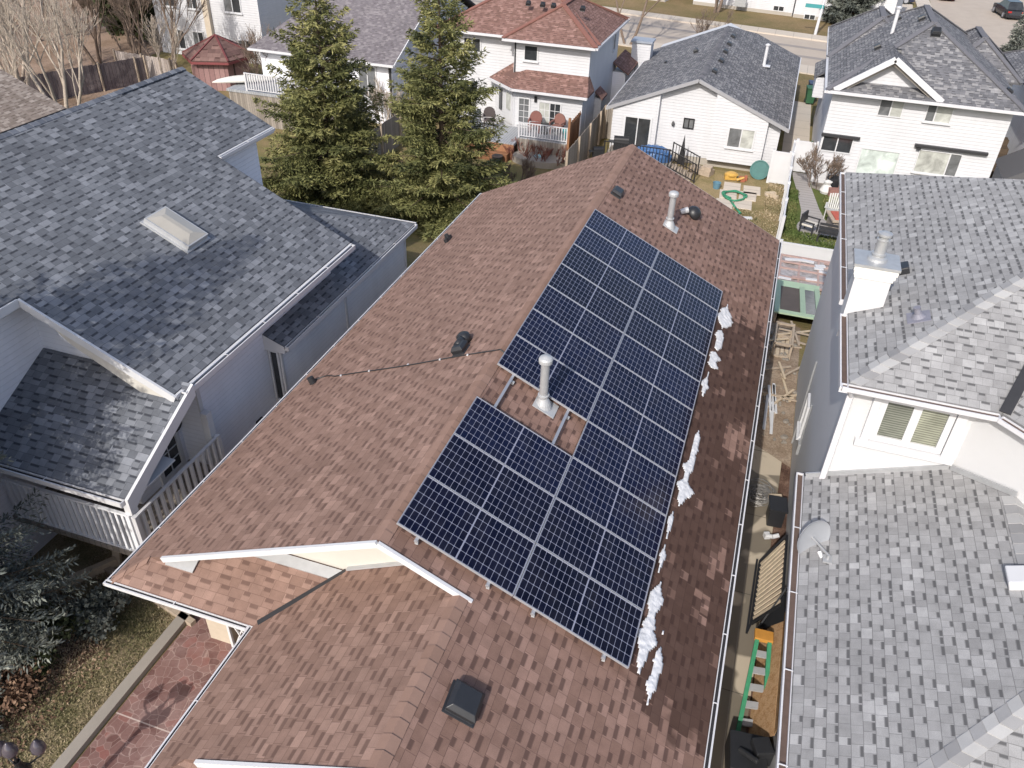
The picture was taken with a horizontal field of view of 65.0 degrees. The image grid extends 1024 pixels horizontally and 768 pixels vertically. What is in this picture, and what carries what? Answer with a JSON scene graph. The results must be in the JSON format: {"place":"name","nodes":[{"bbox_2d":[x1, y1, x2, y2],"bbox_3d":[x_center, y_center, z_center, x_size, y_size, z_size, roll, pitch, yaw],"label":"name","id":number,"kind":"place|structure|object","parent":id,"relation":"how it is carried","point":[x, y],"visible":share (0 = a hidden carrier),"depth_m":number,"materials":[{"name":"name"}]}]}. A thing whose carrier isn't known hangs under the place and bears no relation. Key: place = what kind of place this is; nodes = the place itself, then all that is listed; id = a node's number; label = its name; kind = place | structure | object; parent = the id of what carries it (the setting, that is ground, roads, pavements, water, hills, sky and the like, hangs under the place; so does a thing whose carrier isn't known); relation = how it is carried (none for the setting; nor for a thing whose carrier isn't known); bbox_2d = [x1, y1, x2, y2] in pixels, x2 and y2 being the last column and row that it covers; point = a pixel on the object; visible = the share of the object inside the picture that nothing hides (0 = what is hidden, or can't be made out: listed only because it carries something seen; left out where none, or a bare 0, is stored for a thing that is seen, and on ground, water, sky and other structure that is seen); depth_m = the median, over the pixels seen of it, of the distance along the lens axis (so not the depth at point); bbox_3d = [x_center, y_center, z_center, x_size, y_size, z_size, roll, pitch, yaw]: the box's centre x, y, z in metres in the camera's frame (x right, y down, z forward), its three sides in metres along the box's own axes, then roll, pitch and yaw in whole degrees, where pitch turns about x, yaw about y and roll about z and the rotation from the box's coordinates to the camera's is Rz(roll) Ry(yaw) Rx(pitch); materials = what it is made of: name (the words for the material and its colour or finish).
{"place":"outdoors","nodes":[
{"label":"outdoors","id":0,"kind":"place"},
{"bbox_2d":[0,534,175,767],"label":"front lawn","id":1,"kind":"structure","parent":0,"point":[85,551],"depth_m":14.91,"materials":[{"name":"green plant"}]},
{"bbox_2d":[0,739,46,767],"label":"lamp post","id":2,"kind":"object","parent":1,"relation":"on","point":[9,751],"visible":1,"depth_m":11.44,"materials":[{"name":"black paint"}]},
{"bbox_2d":[0,451,96,740],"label":"spruce tree","id":3,"kind":"object","parent":1,"relation":"on","point":[17,643],"visible":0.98,"depth_m":13.88,"materials":[{"name":"green plant"}]},
{"bbox_2d":[0,572,102,733],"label":"planting bed","id":4,"kind":"object","parent":1,"relation":"on","point":[55,677],"visible":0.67,"depth_m":14.68,"materials":[{"name":"soil"}]},
{"bbox_2d":[0,641,50,715],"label":"shrub","id":5,"kind":"object","parent":4,"relation":"on","point":[18,692],"visible":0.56,"depth_m":13.90,"materials":[{"name":"brown plant"}]},
{"bbox_2d":[1,596,88,675],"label":"shrub","id":6,"kind":"object","parent":4,"relation":"on","point":[63,621],"visible":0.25,"depth_m":14.64,"materials":[{"name":"green plant"}]},
{"bbox_2d":[0,554,123,767],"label":"fallen leaves","id":7,"kind":"object","parent":4,"relation":"on","point":[48,699],"visible":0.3,"depth_m":14.25,"materials":[{"name":"brown plant"}]},
{"bbox_2d":[63,579,130,643],"bbox_3d":[-7.896,4.302,15.229,1.196,0.949,1.260,12,37,14],"label":"shrub","id":8,"kind":"object","parent":4,"relation":"on","point":[107,605],"visible":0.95,"depth_m":15.06,"materials":[{"name":"green plant"}]},
{"bbox_2d":[44,550,121,595],"bbox_3d":[-8.685,3.510,16.049,0.526,1.149,2.098,27,42,30],"label":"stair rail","id":9,"kind":"object","parent":1,"relation":"on","point":[114,560],"visible":0.36,"depth_m":16.36,"materials":[{"name":"brown wood"}]},
{"bbox_2d":[72,616,242,767],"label":"patio","id":10,"kind":"structure","parent":0,"point":[141,724],"depth_m":14.15,"materials":[{"name":"red stone"}]},
{"bbox_2d":[361,91,435,169],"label":"board fence","id":11,"kind":"object","parent":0,"point":[391,126],"visible":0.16,"depth_m":42.10,"materials":[{"name":"grey wood"}]},
{"bbox_2d":[70,0,929,767],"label":"ground","id":12,"kind":"structure","parent":0,"point":[416,248],"depth_m":40.77,"materials":[{"name":"brown soil"}]},
{"bbox_2d":[0,0,55,85],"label":"bare tree","id":13,"kind":"object","parent":12,"relation":"on","point":[11,44],"visible":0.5,"depth_m":45.18,"materials":[{"name":"brown plant"}]},
{"bbox_2d":[0,69,66,133],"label":"tan roofed house","id":14,"kind":"structure","parent":12,"relation":"on","point":[22,103],"depth_m":32.06,"materials":[{"name":"concrete"}]},
{"bbox_2d":[0,0,100,108],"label":"bare tree","id":15,"kind":"object","parent":12,"relation":"on","point":[56,24],"visible":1,"depth_m":41.07,"materials":[{"name":"brown wood"}]},
{"bbox_2d":[43,0,108,64],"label":"bare tree","id":16,"kind":"object","parent":12,"relation":"on","point":[82,3],"visible":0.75,"depth_m":53.07,"materials":[{"name":"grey plant"}]},
{"bbox_2d":[0,0,162,107],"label":"leaf litter","id":17,"kind":"object","parent":12,"relation":"on","point":[108,43],"visible":0.25,"depth_m":58.19,"materials":[{"name":"brown plant"}]},
{"bbox_2d":[19,55,149,99],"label":"board fence","id":18,"kind":"object","parent":12,"relation":"on","point":[105,78],"visible":0.68,"depth_m":49.34,"materials":[{"name":"brown wood"}]},
{"bbox_2d":[50,611,192,767],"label":"kerb","id":19,"kind":"structure","parent":12,"relation":"on","point":[81,741],"depth_m":14.15,"materials":[{"name":"concrete"}]},
{"bbox_2d":[93,0,157,42],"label":"shrub","id":20,"kind":"object","parent":12,"relation":"on","point":[148,14],"visible":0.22,"depth_m":57.84,"materials":[{"name":"brown plant"}]},
{"bbox_2d":[112,49,177,77],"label":"board fence","id":21,"kind":"object","parent":12,"relation":"on","point":[153,67],"visible":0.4,"depth_m":51.48,"materials":[{"name":"brown wood"}]},
{"bbox_2d":[102,0,207,59],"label":"bare tree","id":22,"kind":"object","parent":12,"relation":"on","point":[171,14],"visible":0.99,"depth_m":51.06,"materials":[{"name":"brown plant"}]},
{"bbox_2d":[139,14,183,73],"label":"bare tree","id":23,"kind":"object","parent":12,"relation":"on","point":[156,47],"visible":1,"depth_m":48.97,"materials":[{"name":"brown plant"}]},
{"bbox_2d":[0,67,417,578],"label":"slate house","id":24,"kind":"structure","parent":12,"relation":"on","point":[188,299],"depth_m":16.84,"materials":[{"name":"grey tile"}]},
{"bbox_2d":[159,432,187,486],"bbox_3d":[-7.174,1.543,16.871,0.120,1.030,0.860,12,37,14],"label":"window","id":25,"kind":"structure","parent":24,"relation":"in","point":[174,450],"depth_m":17.00,"materials":[{"name":"black glass"}]},
{"bbox_2d":[267,350,285,400],"bbox_3d":[-5.487,-0.195,18.807,0.270,1.450,0.070,12,37,14],"label":"window","id":26,"kind":"structure","parent":24,"relation":"in","point":[274,357],"depth_m":18.77,"materials":[{"name":"black glass"}]},
{"bbox_2d":[182,34,253,90],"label":"gazebo","id":27,"kind":"object","parent":12,"relation":"on","point":[210,59],"visible":0.81,"depth_m":50.04,"materials":[{"name":"red wood"}]},
{"bbox_2d":[152,0,314,63],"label":"white corner house","id":28,"kind":"structure","parent":12,"relation":"on","point":[228,19],"depth_m":55.29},
{"bbox_2d":[232,22,280,74],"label":"shrub","id":29,"kind":"object","parent":12,"relation":"on","point":[257,62],"visible":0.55,"depth_m":47.10,"materials":[{"name":"brown plant"}]},
{"bbox_2d":[226,72,338,130],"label":"raised deck","id":30,"kind":"structure","parent":12,"relation":"on","point":[241,94],"depth_m":44.57,"materials":[{"name":"beige wood"}]},
{"bbox_2d":[251,0,404,216],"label":"spruce tree","id":31,"kind":"object","parent":12,"relation":"on","point":[316,163],"visible":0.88,"depth_m":31.66,"materials":[{"name":"green plant"}]},
{"bbox_2d":[247,0,475,123],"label":"raised bungalow","id":32,"kind":"object","parent":12,"relation":"on","point":[381,42],"visible":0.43,"depth_m":45.64,"materials":[{"name":"grey"}]},
{"bbox_2d":[354,0,517,240],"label":"spruce tree","id":33,"kind":"object","parent":12,"relation":"on","point":[434,173],"visible":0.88,"depth_m":30.69,"materials":[{"name":"green plant"}]},
{"bbox_2d":[103,144,781,767],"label":"roof","id":34,"kind":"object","parent":12,"relation":"on","point":[373,636],"visible":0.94,"depth_m":12.25,"materials":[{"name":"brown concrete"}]},
{"bbox_2d":[485,409,569,588],"bbox_3d":[1.453,-0.324,15.000,0.096,0.123,11.145,12,37,14],"label":"mounting rail","id":35,"kind":"object","parent":34,"relation":"attached to","point":[565,417],"visible":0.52,"depth_m":13.36,"materials":[{"name":"metal"}]},
{"bbox_2d":[396,475,534,595],"bbox_3d":[-0.601,2.060,11.038,1.822,0.040,0.993,32,39,-2],"label":"solar panel","id":36,"kind":"object","parent":35,"relation":"attached to","point":[464,532],"visible":1,"depth_m":11.00,"materials":[{"name":"glass"}]},
{"bbox_2d":[427,433,554,542],"bbox_3d":[-0.282,1.512,11.818,1.822,0.040,0.993,32,39,-2],"label":"solar panel","id":37,"kind":"object","parent":35,"relation":"attached to","point":[488,484],"visible":1,"depth_m":11.79,"materials":[{"name":"glass"}]},
{"bbox_2d":[454,396,571,496],"bbox_3d":[0.037,0.965,12.598,1.822,0.040,0.993,32,39,-2],"label":"solar panel","id":38,"kind":"object","parent":35,"relation":"attached to","point":[512,444],"visible":1,"depth_m":12.57,"materials":[{"name":"glass"}]},
{"bbox_2d":[497,334,600,420],"bbox_3d":[0.675,-0.130,14.159,1.822,0.040,0.993,32,39,-2],"label":"solar panel","id":39,"kind":"object","parent":35,"relation":"attached to","point":[572,391],"visible":0.93,"depth_m":14.12,"materials":[{"name":"glass"}]},
{"bbox_2d":[516,308,612,387],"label":"solar panel","id":40,"kind":"object","parent":35,"relation":"attached to","point":[565,347],"visible":1,"depth_m":14.92,"materials":[{"name":"glass"}]},
{"bbox_2d":[533,284,623,358],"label":"solar panel","id":41,"kind":"object","parent":35,"relation":"attached to","point":[578,320],"visible":1,"depth_m":15.70,"materials":[{"name":"glass"}]},
{"bbox_2d":[548,263,633,332],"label":"solar panel","id":42,"kind":"object","parent":35,"relation":"attached to","point":[585,293],"visible":1,"depth_m":16.48,"materials":[{"name":"glass"}]},
{"bbox_2d":[561,243,642,308],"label":"solar panel","id":43,"kind":"object","parent":35,"relation":"attached to","point":[602,275],"visible":1,"depth_m":17.26,"materials":[{"name":"glass"}]},
{"bbox_2d":[574,226,650,287],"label":"solar panel","id":44,"kind":"object","parent":35,"relation":"attached to","point":[613,256],"visible":1,"depth_m":18.04,"materials":[{"name":"glass"}]},
{"bbox_2d":[585,209,658,267],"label":"solar panel","id":45,"kind":"object","parent":35,"relation":"attached to","point":[622,237],"visible":1,"depth_m":18.82,"materials":[{"name":"glass"}]},
{"bbox_2d":[601,653,605,661],"bbox_3d":[2.998,0.659,15.059,0.096,0.123,11.145,12,37,14],"label":"mounting rail","id":46,"kind":"object","parent":34,"relation":"attached to","point":[603,656],"visible":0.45,"depth_m":10.73,"materials":[{"name":"metal"}]},
{"bbox_2d":[513,544,642,668],"bbox_3d":[0.943,3.044,11.097,1.822,0.040,0.993,32,39,-2],"label":"solar panel","id":47,"kind":"object","parent":46,"relation":"attached to","point":[575,602],"visible":1,"depth_m":11.06,"materials":[{"name":"glass"}]},
{"bbox_2d":[535,497,654,610],"bbox_3d":[1.262,2.496,11.877,1.822,0.040,0.993,32,39,-2],"label":"solar panel","id":48,"kind":"object","parent":46,"relation":"attached to","point":[593,550],"visible":1,"depth_m":11.85,"materials":[{"name":"glass"}]},
{"bbox_2d":[555,457,666,559],"bbox_3d":[1.581,1.949,12.657,1.822,0.040,0.993,32,39,-2],"label":"solar panel","id":49,"kind":"object","parent":46,"relation":"attached to","point":[610,506],"visible":1,"depth_m":12.63,"materials":[{"name":"glass"}]},
{"bbox_2d":[572,421,675,515],"bbox_3d":[1.900,1.402,13.438,1.822,0.040,0.993,32,39,-2],"label":"solar panel","id":50,"kind":"object","parent":46,"relation":"attached to","point":[624,466],"visible":1,"depth_m":13.41,"materials":[{"name":"glass"}]},
{"bbox_2d":[587,389,684,476],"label":"solar panel","id":51,"kind":"object","parent":46,"relation":"attached to","point":[636,431],"visible":1,"depth_m":14.19,"materials":[{"name":"glass"}]},
{"bbox_2d":[601,360,692,441],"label":"solar panel","id":52,"kind":"object","parent":46,"relation":"attached to","point":[648,400],"visible":1,"depth_m":14.98,"materials":[{"name":"glass"}]},
{"bbox_2d":[613,334,699,409],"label":"solar panel","id":53,"kind":"object","parent":46,"relation":"attached to","point":[656,370],"visible":1,"depth_m":15.76,"materials":[{"name":"glass"}]},
{"bbox_2d":[623,310,706,381],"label":"solar panel","id":54,"kind":"object","parent":46,"relation":"attached to","point":[641,329],"visible":1,"depth_m":16.54,"materials":[{"name":"glass"}]},
{"bbox_2d":[634,288,711,355],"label":"solar panel","id":55,"kind":"object","parent":46,"relation":"attached to","point":[673,321],"visible":1,"depth_m":17.32,"materials":[{"name":"glass"}]},
{"bbox_2d":[643,269,717,332],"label":"solar panel","id":56,"kind":"object","parent":46,"relation":"attached to","point":[680,299],"visible":1,"depth_m":18.10,"materials":[{"name":"glass"}]},
{"bbox_2d":[651,250,722,310],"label":"solar panel","id":57,"kind":"object","parent":46,"relation":"attached to","point":[687,280],"visible":1,"depth_m":18.88,"materials":[{"name":"glass"}]},
{"bbox_2d":[636,581,663,674],"bbox_3d":[1.984,3.495,11.534,0.291,0.152,1.760,12,37,14],"label":"snow patch","id":58,"kind":"object","parent":34,"relation":"on","point":[647,642],"visible":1,"depth_m":11.46,"materials":[{"name":"white snow"}]},
{"bbox_2d":[645,630,663,704],"bbox_3d":[1.994,3.917,11.113,0.177,0.102,1.254,12,37,14],"label":"snow patch","id":59,"kind":"object","parent":34,"relation":"on","point":[652,682],"visible":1,"depth_m":11.00,"materials":[{"name":"white snow"}]},
{"bbox_2d":[676,430,700,505],"bbox_3d":[3.206,1.496,14.424,0.334,0.172,2.201,12,37,14],"label":"snow patch","id":60,"kind":"object","parent":34,"relation":"on","point":[685,489],"visible":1,"depth_m":14.19,"materials":[{"name":"white snow"}]},
{"bbox_2d":[464,108,580,161],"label":"deck","id":61,"kind":"structure","parent":12,"relation":"on","point":[555,140],"depth_m":42.04,"materials":[{"name":"white wood"}]},
{"bbox_2d":[437,0,637,135],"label":"red roofed house","id":62,"kind":"structure","parent":12,"relation":"on","point":[548,60],"depth_m":43.19,"materials":[{"name":"brown concrete"}]},
{"bbox_2d":[512,151,564,168],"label":"raised bed","id":63,"kind":"object","parent":12,"relation":"on","point":[549,163],"visible":0.59,"depth_m":41.41,"materials":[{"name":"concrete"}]},
{"bbox_2d":[564,107,606,165],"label":"board fence","id":64,"kind":"object","parent":12,"relation":"on","point":[588,139],"visible":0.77,"depth_m":41.91,"materials":[{"name":"brown wood"}]},
{"bbox_2d":[606,23,800,170],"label":"white bungalow","id":65,"kind":"object","parent":12,"relation":"on","point":[723,96],"visible":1,"depth_m":42.00,"materials":[{"name":"grey wood"}]},
{"bbox_2d":[622,114,652,146],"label":"sliding door","id":66,"kind":"structure","parent":65,"relation":"in","point":[638,128],"depth_m":42.15,"materials":[{"name":"black glass"}]},
{"bbox_2d":[724,126,755,151],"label":"window","id":67,"kind":"structure","parent":65,"relation":"in","point":[742,139],"depth_m":40.68,"materials":[{"name":"grey glass"}]},
{"bbox_2d":[589,0,832,35],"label":"verge","id":68,"kind":"structure","parent":12,"relation":"on","point":[686,8],"depth_m":74.30,"materials":[{"name":"brown plant"}]},
{"bbox_2d":[819,0,885,23],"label":"spruce tree","id":69,"kind":"object","parent":68,"relation":"on","point":[838,11],"visible":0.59,"depth_m":70.95,"materials":[{"name":"green plant"}]},
{"bbox_2d":[678,164,783,237],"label":"bungalow yard","id":70,"kind":"structure","parent":12,"relation":"on","point":[704,183],"depth_m":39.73,"materials":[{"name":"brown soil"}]},
{"bbox_2d":[766,149,792,184],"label":"vinyl fence","id":71,"kind":"object","parent":70,"relation":"on","point":[779,166],"visible":0.96,"depth_m":40.01,"materials":[{"name":"white plastic"}]},
{"bbox_2d":[693,0,795,16],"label":"white far house","id":72,"kind":"structure","parent":12,"relation":"on","point":[782,7],"depth_m":75.41,"materials":[{"name":"white"}]},
{"bbox_2d":[710,444,781,767],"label":"walkway","id":73,"kind":"structure","parent":12,"relation":"on","point":[755,544],"depth_m":16.18,"materials":[{"name":"concrete"}]},
{"bbox_2d":[725,729,774,767],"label":"tool bags","id":74,"kind":"object","parent":73,"relation":"on","point":[745,750],"visible":1,"depth_m":13.18,"materials":[{"name":"black fabric"}]},
{"bbox_2d":[736,628,773,730],"bbox_3d":[4.432,5.392,14.513,0.496,0.628,1.943,12,37,14],"label":"step ladder","id":75,"kind":"object","parent":73,"relation":"on","point":[763,636],"visible":0.88,"depth_m":14.58,"materials":[{"name":"green plastic"}]},
{"bbox_2d":[745,534,788,633],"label":"slatted panel","id":76,"kind":"object","parent":73,"relation":"on","point":[765,564],"visible":1,"depth_m":16.39,"materials":[{"name":"black paint"}]},
{"bbox_2d":[766,495,788,527],"bbox_3d":[5.943,2.889,18.081,0.400,0.545,0.480,9,36,9],"label":"storage bin","id":77,"kind":"object","parent":73,"relation":"on","point":[777,510],"visible":1,"depth_m":17.93,"materials":[{"name":"black plastic"}]},
{"bbox_2d":[755,317,800,466],"bbox_3d":[7.573,-0.146,23.144,1.180,0.300,8.100,12,37,14],"label":"rubble patch","id":78,"kind":"object","parent":12,"relation":"on","point":[778,450],"visible":0.62,"depth_m":21.72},
{"bbox_2d":[770,321,794,359],"bbox_3d":[8.124,-1.309,24.099,0.560,0.550,1.260,12,37,14],"label":"pallet crate","id":79,"kind":"object","parent":78,"relation":"on","point":[789,343],"visible":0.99,"depth_m":24.02,"materials":[{"name":"brown wood"}]},
{"bbox_2d":[772,279,819,322],"bbox_3d":[9.534,-2.655,26.942,1.470,1.169,3.575,12,37,14],"label":"cold frame","id":80,"kind":"object","parent":12,"relation":"on","point":[797,299],"visible":0.77,"depth_m":26.77,"materials":[{"name":"green paint"}]},
{"bbox_2d":[782,101,810,152],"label":"side drive","id":81,"kind":"structure","parent":12,"relation":"on","point":[800,122],"depth_m":48.18,"materials":[{"name":"concrete"}]},
{"bbox_2d":[777,253,829,293],"bbox_3d":[11.098,-3.644,30.649,2.070,1.493,2.690,12,37,14],"label":"greenhouse","id":82,"kind":"object","parent":12,"relation":"on","point":[803,269],"visible":0.3,"depth_m":30.36,"materials":[{"name":"pink paint"}]},
{"bbox_2d":[780,239,833,260],"bbox_3d":[12.197,-5.072,32.161,3.070,1.020,0.130,12,37,14],"label":"vinyl fence","id":83,"kind":"object","parent":12,"relation":"on","point":[806,251],"visible":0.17,"depth_m":32.14,"materials":[{"name":"white plastic"}]},
{"bbox_2d":[793,0,903,21],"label":"white street house","id":84,"kind":"structure","parent":12,"relation":"on","point":[801,10],"depth_m":73.37,"materials":[{"name":"white"}]},
{"bbox_2d":[768,172,1023,767],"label":"stucco house","id":85,"kind":"structure","parent":12,"relation":"on","point":[903,646],"depth_m":12.59,"materials":[{"name":"grey concrete"}]},
{"bbox_2d":[797,520,831,563],"bbox_3d":[4.793,2.522,12.691,0.546,0.713,0.560,12,37,14],"label":"satellite dish","id":86,"kind":"object","parent":85,"relation":"on","point":[815,533],"visible":0.93,"depth_m":12.75,"materials":[{"name":"metal"}]},
{"bbox_2d":[853,398,968,465],"bbox_3d":[6.532,0.689,13.103,1.530,1.130,0.140,12,37,14],"label":"window","id":87,"kind":"structure","parent":85,"relation":"in","point":[926,434],"depth_m":13.17,"materials":[{"name":"white glass"}]},
{"bbox_2d":[811,4,1023,182],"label":"white two storey house","id":88,"kind":"structure","parent":12,"relation":"on","point":[925,89],"depth_m":36.28,"materials":[{"name":"grey concrete"}]},
{"bbox_2d":[819,136,853,154],"bbox_3d":[15.152,-11.180,37.469,1.380,0.760,0.070,12,37,14],"label":"window","id":89,"kind":"structure","parent":88,"relation":"in","point":[829,144],"depth_m":37.49,"materials":[{"name":"black glass"}]},
{"bbox_2d":[854,147,900,173],"bbox_3d":[16.982,-10.271,37.358,1.720,1.280,0.070,12,37,14],"label":"window","id":90,"kind":"structure","parent":88,"relation":"in","point":[870,160],"depth_m":37.30,"materials":[{"name":"white glass"}]},
{"bbox_2d":[911,149,962,176],"bbox_3d":[19.345,-10.013,36.541,1.930,1.110,0.120,12,37,14],"label":"window","id":91,"kind":"structure","parent":88,"relation":"in","point":[928,162],"depth_m":36.56,"materials":[{"name":"white glass"}]},
{"bbox_2d":[922,105,954,125],"bbox_3d":[18.839,-11.892,35.429,1.180,0.850,0.120,12,37,14],"label":"window","id":92,"kind":"structure","parent":88,"relation":"in","point":[939,115],"depth_m":35.47,"materials":[{"name":"grey glass"}]},
{"bbox_2d":[992,49,1023,179],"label":"grey sided house","id":93,"kind":"structure","parent":12,"relation":"on","point":[1010,165],"depth_m":42.18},
{"bbox_2d":[472,0,826,65],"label":"street","id":94,"kind":"structure","parent":0,"point":[772,38],"depth_m":67.21,"materials":[{"name":"grey asphalt"}]},
{"bbox_2d":[603,140,700,182],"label":"metal railing","id":95,"kind":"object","parent":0,"point":[682,172],"depth_m":40.52,"materials":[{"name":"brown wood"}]},
{"bbox_2d":[603,6,826,41],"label":"sidewalk","id":96,"kind":"structure","parent":0,"point":[805,36],"depth_m":70.33,"materials":[{"name":"concrete"}]},
{"bbox_2d":[746,463,790,767],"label":"side ground","id":97,"kind":"structure","parent":0,"point":[784,482],"depth_m":18.12,"materials":[{"name":"soil"}]},
{"bbox_2d":[748,611,785,736],"bbox_3d":[4.625,5.132,14.398,0.373,1.130,2.600,12,37,14],"label":"strand board","id":98,"kind":"object","parent":97,"relation":"on","point":[764,716],"visible":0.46,"depth_m":14.24,"materials":[{"name":"wood"}]},
{"bbox_2d":[781,172,838,248],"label":"garden lawn","id":99,"kind":"structure","parent":0,"point":[819,196],"depth_m":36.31,"materials":[{"name":"green plant"}]},
{"bbox_2d":[792,172,836,244],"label":"garden path","id":100,"kind":"structure","parent":99,"relation":"on","point":[807,199],"depth_m":36.59,"materials":[{"name":"grey concrete"}]},
{"bbox_2d":[796,141,847,189],"bbox_3d":[14.312,-9.996,37.598,2.221,1.939,2.679,24,41,28],"label":"bush","id":101,"kind":"object","parent":99,"relation":"on","point":[838,165],"visible":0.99,"depth_m":37.54,"materials":[{"name":"brown plant"}]},
{"bbox_2d":[930,0,1023,47],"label":"cross street","id":102,"kind":"structure","parent":0,"point":[964,15],"depth_m":77.30,"materials":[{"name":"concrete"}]},
{"bbox_2d":[992,0,1023,18],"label":"parked car","id":103,"kind":"object","parent":102,"relation":"on","point":[1010,8],"visible":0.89,"depth_m":76.47,"materials":[{"name":"black paint"}]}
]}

